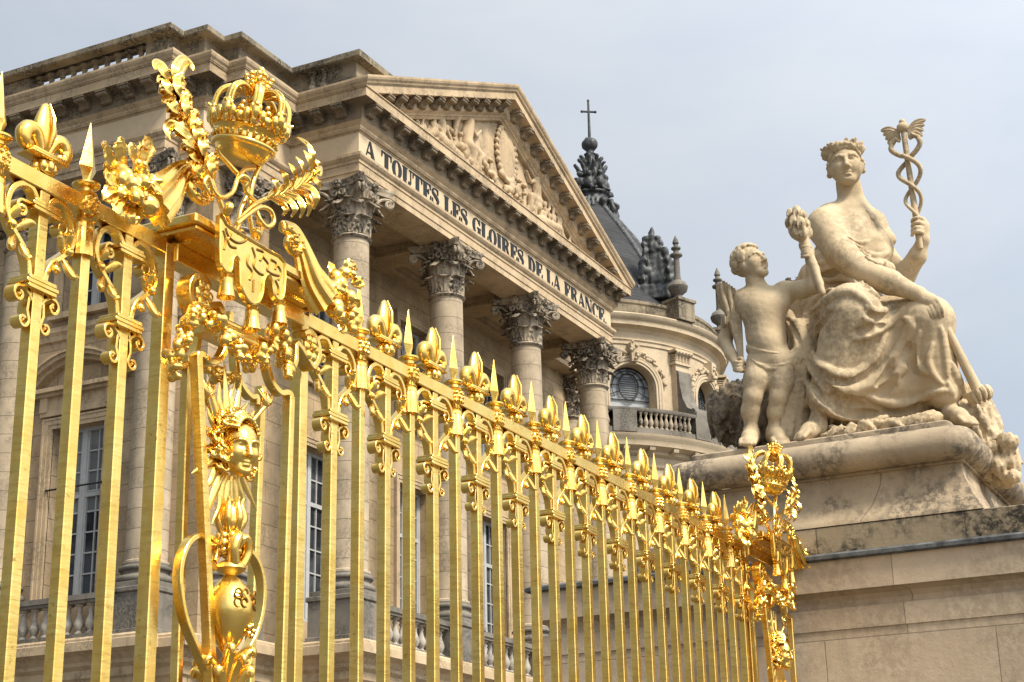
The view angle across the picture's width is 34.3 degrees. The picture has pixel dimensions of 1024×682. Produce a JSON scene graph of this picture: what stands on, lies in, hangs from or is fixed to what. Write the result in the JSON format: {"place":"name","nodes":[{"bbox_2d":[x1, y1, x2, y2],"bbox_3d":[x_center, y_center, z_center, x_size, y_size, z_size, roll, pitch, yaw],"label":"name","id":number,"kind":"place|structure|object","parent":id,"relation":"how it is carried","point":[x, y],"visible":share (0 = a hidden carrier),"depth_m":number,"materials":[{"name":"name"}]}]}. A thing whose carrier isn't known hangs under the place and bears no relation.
{"place":"outdoors","nodes":[
{"label":"outdoors","id":0,"kind":"place"},
{"bbox_2d":[0,22,634,681],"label":"palace pavilion","id":1,"kind":"structure","parent":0,"point":[460,214],"depth_m":41.64,"materials":[{"name":"stone"}]},
{"bbox_2d":[51,424,103,595],"bbox_3d":[-10.046,4.037,38.832,1.600,4.150,0.125,-10,-21,25],"label":"window","id":2,"kind":"structure","parent":1,"relation":"in","point":[82,569],"depth_m":38.78,"materials":[{"name":"clear glass"}]},
{"bbox_2d":[69,233,113,305],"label":"window","id":3,"kind":"structure","parent":1,"relation":"in","point":[94,296],"depth_m":40.65,"materials":[{"name":"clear glass"}]},
{"bbox_2d":[303,451,322,621],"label":"window","id":4,"kind":"structure","parent":1,"relation":"in","point":[314,463],"depth_m":42.49,"materials":[{"name":"clear glass"}]},
{"bbox_2d":[306,311,328,381],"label":"window","id":5,"kind":"structure","parent":1,"relation":"in","point":[322,315],"depth_m":44.51,"materials":[{"name":"clear glass"}]},
{"bbox_2d":[398,488,419,643],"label":"window","id":6,"kind":"structure","parent":1,"relation":"in","point":[417,497],"depth_m":46.78,"materials":[{"name":"clear glass"}]},
{"bbox_2d":[401,327,418,417],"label":"window","id":7,"kind":"structure","parent":1,"relation":"in","point":[415,339],"depth_m":48.80,"materials":[{"name":"clear glass"}]},
{"bbox_2d":[481,374,491,454],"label":"window","id":8,"kind":"structure","parent":1,"relation":"in","point":[488,398],"depth_m":52.59,"materials":[{"name":"clear glass"}]},
{"bbox_2d":[482,520,492,665],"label":"window","id":9,"kind":"structure","parent":1,"relation":"in","point":[486,527],"depth_m":50.65,"materials":[{"name":"clear glass"}]},
{"bbox_2d":[0,0,1023,483],"label":"sky","id":10,"kind":"structure","parent":0,"point":[712,121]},
{"bbox_2d":[573,99,736,575],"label":"royal chapel","id":11,"kind":"structure","parent":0,"point":[667,378],"depth_m":73.27,"materials":[{"name":"stone"}]},
{"bbox_2d":[610,367,649,407],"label":"window","id":12,"kind":"structure","parent":11,"relation":"in","point":[628,387],"depth_m":72.59,"materials":[{"name":"glass"}]},
{"bbox_2d":[698,387,705,410],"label":"window","id":13,"kind":"structure","parent":11,"relation":"in","point":[701,399],"depth_m":75.72,"materials":[{"name":"glass"}]},
{"bbox_2d":[524,531,1023,681],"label":"stone wall","id":14,"kind":"structure","parent":0,"point":[951,610],"depth_m":15.74,"materials":[{"name":"stone"}]},
{"bbox_2d":[636,420,1023,573],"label":"stone pedestal","id":15,"kind":"object","parent":14,"relation":"on","point":[935,498],"visible":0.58,"depth_m":16.29,"materials":[{"name":"beige stone"}]},
{"bbox_2d":[717,243,823,447],"bbox_3d":[2.765,0.017,17.610,1.050,2.360,0.917,0,-19,-2],"label":"statue","id":16,"kind":"object","parent":15,"relation":"on","point":[775,366],"visible":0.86,"depth_m":17.49,"materials":[{"name":"stone"}]},
{"bbox_2d":[716,281,743,372],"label":"palm leaves","id":17,"kind":"object","parent":16,"relation":"attached to","point":[726,291],"visible":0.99,"depth_m":17.87,"materials":[{"name":"stone"}]},
{"bbox_2d":[785,205,825,295],"bbox_3d":[3.079,-0.934,17.596,0.304,1.056,0.368,3,-19,-13],"label":"torch","id":18,"kind":"object","parent":16,"relation":"attached to","point":[798,225],"visible":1,"depth_m":17.55,"materials":[{"name":"stone"}]},
{"bbox_2d":[707,277,950,479],"bbox_3d":[3.694,0.462,18.479,2.999,2.444,1.439,-6,-19,14],"label":"rock","id":19,"kind":"object","parent":15,"relation":"on","point":[725,418],"visible":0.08,"depth_m":18.09,"materials":[{"name":"stone"}]},
{"bbox_2d":[818,409,942,437],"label":"carved trophies","id":20,"kind":"object","parent":15,"relation":"on","point":[882,421],"visible":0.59,"depth_m":16.71,"materials":[{"name":"stone"}]},
{"bbox_2d":[785,137,978,469],"bbox_3d":[3.815,-0.552,17.951,2.263,3.624,1.898,-10,-21,25],"label":"statue","id":21,"kind":"object","parent":15,"relation":"on","point":[889,353],"visible":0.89,"depth_m":17.09,"materials":[{"name":"stone"}]},
{"bbox_2d":[881,118,925,248],"bbox_3d":[4.288,-1.704,17.931,0.501,1.519,0.176,-10,-21,25],"label":"caduceus","id":22,"kind":"object","parent":21,"relation":"attached to","point":[914,129],"visible":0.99,"depth_m":17.99,"materials":[{"name":"stone"}]},
{"bbox_2d":[932,293,992,405],"bbox_3d":[4.567,0.087,16.928,0.553,1.197,0.236,-4,-19,9],"label":"torch","id":23,"kind":"object","parent":21,"relation":"attached to","point":[978,393],"visible":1,"depth_m":16.77,"materials":[{"name":"stone"}]},
{"bbox_2d":[954,383,1023,488],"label":"cornucopia","id":24,"kind":"object","parent":15,"relation":"on","point":[1007,463],"visible":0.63,"depth_m":16.74,"materials":[{"name":"stone"}]},
{"bbox_3d":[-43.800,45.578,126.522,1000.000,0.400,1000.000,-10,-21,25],"label":"ground","id":25,"kind":"structure","parent":0,"visible":0},
{"bbox_2d":[0,72,166,681],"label":"gilded fence","id":26,"kind":"object","parent":25,"relation":"on","point":[32,290],"visible":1,"depth_m":7.29,"materials":[{"name":"gold metal"}]},
{"bbox_2d":[101,55,364,681],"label":"gilded pilaster","id":27,"kind":"object","parent":25,"relation":"on","point":[223,257],"visible":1,"depth_m":8.08,"materials":[{"name":"gold metal"}]},
{"bbox_2d":[305,289,754,681],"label":"gilded fence","id":28,"kind":"object","parent":25,"relation":"on","point":[357,357],"visible":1,"depth_m":11.01,"materials":[{"name":"gold metal"}]},
{"bbox_2d":[730,440,810,681],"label":"gilded pilaster","id":29,"kind":"object","parent":25,"relation":"on","point":[773,552],"visible":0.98,"depth_m":15.42,"materials":[{"name":"gold metal"}]}
]}

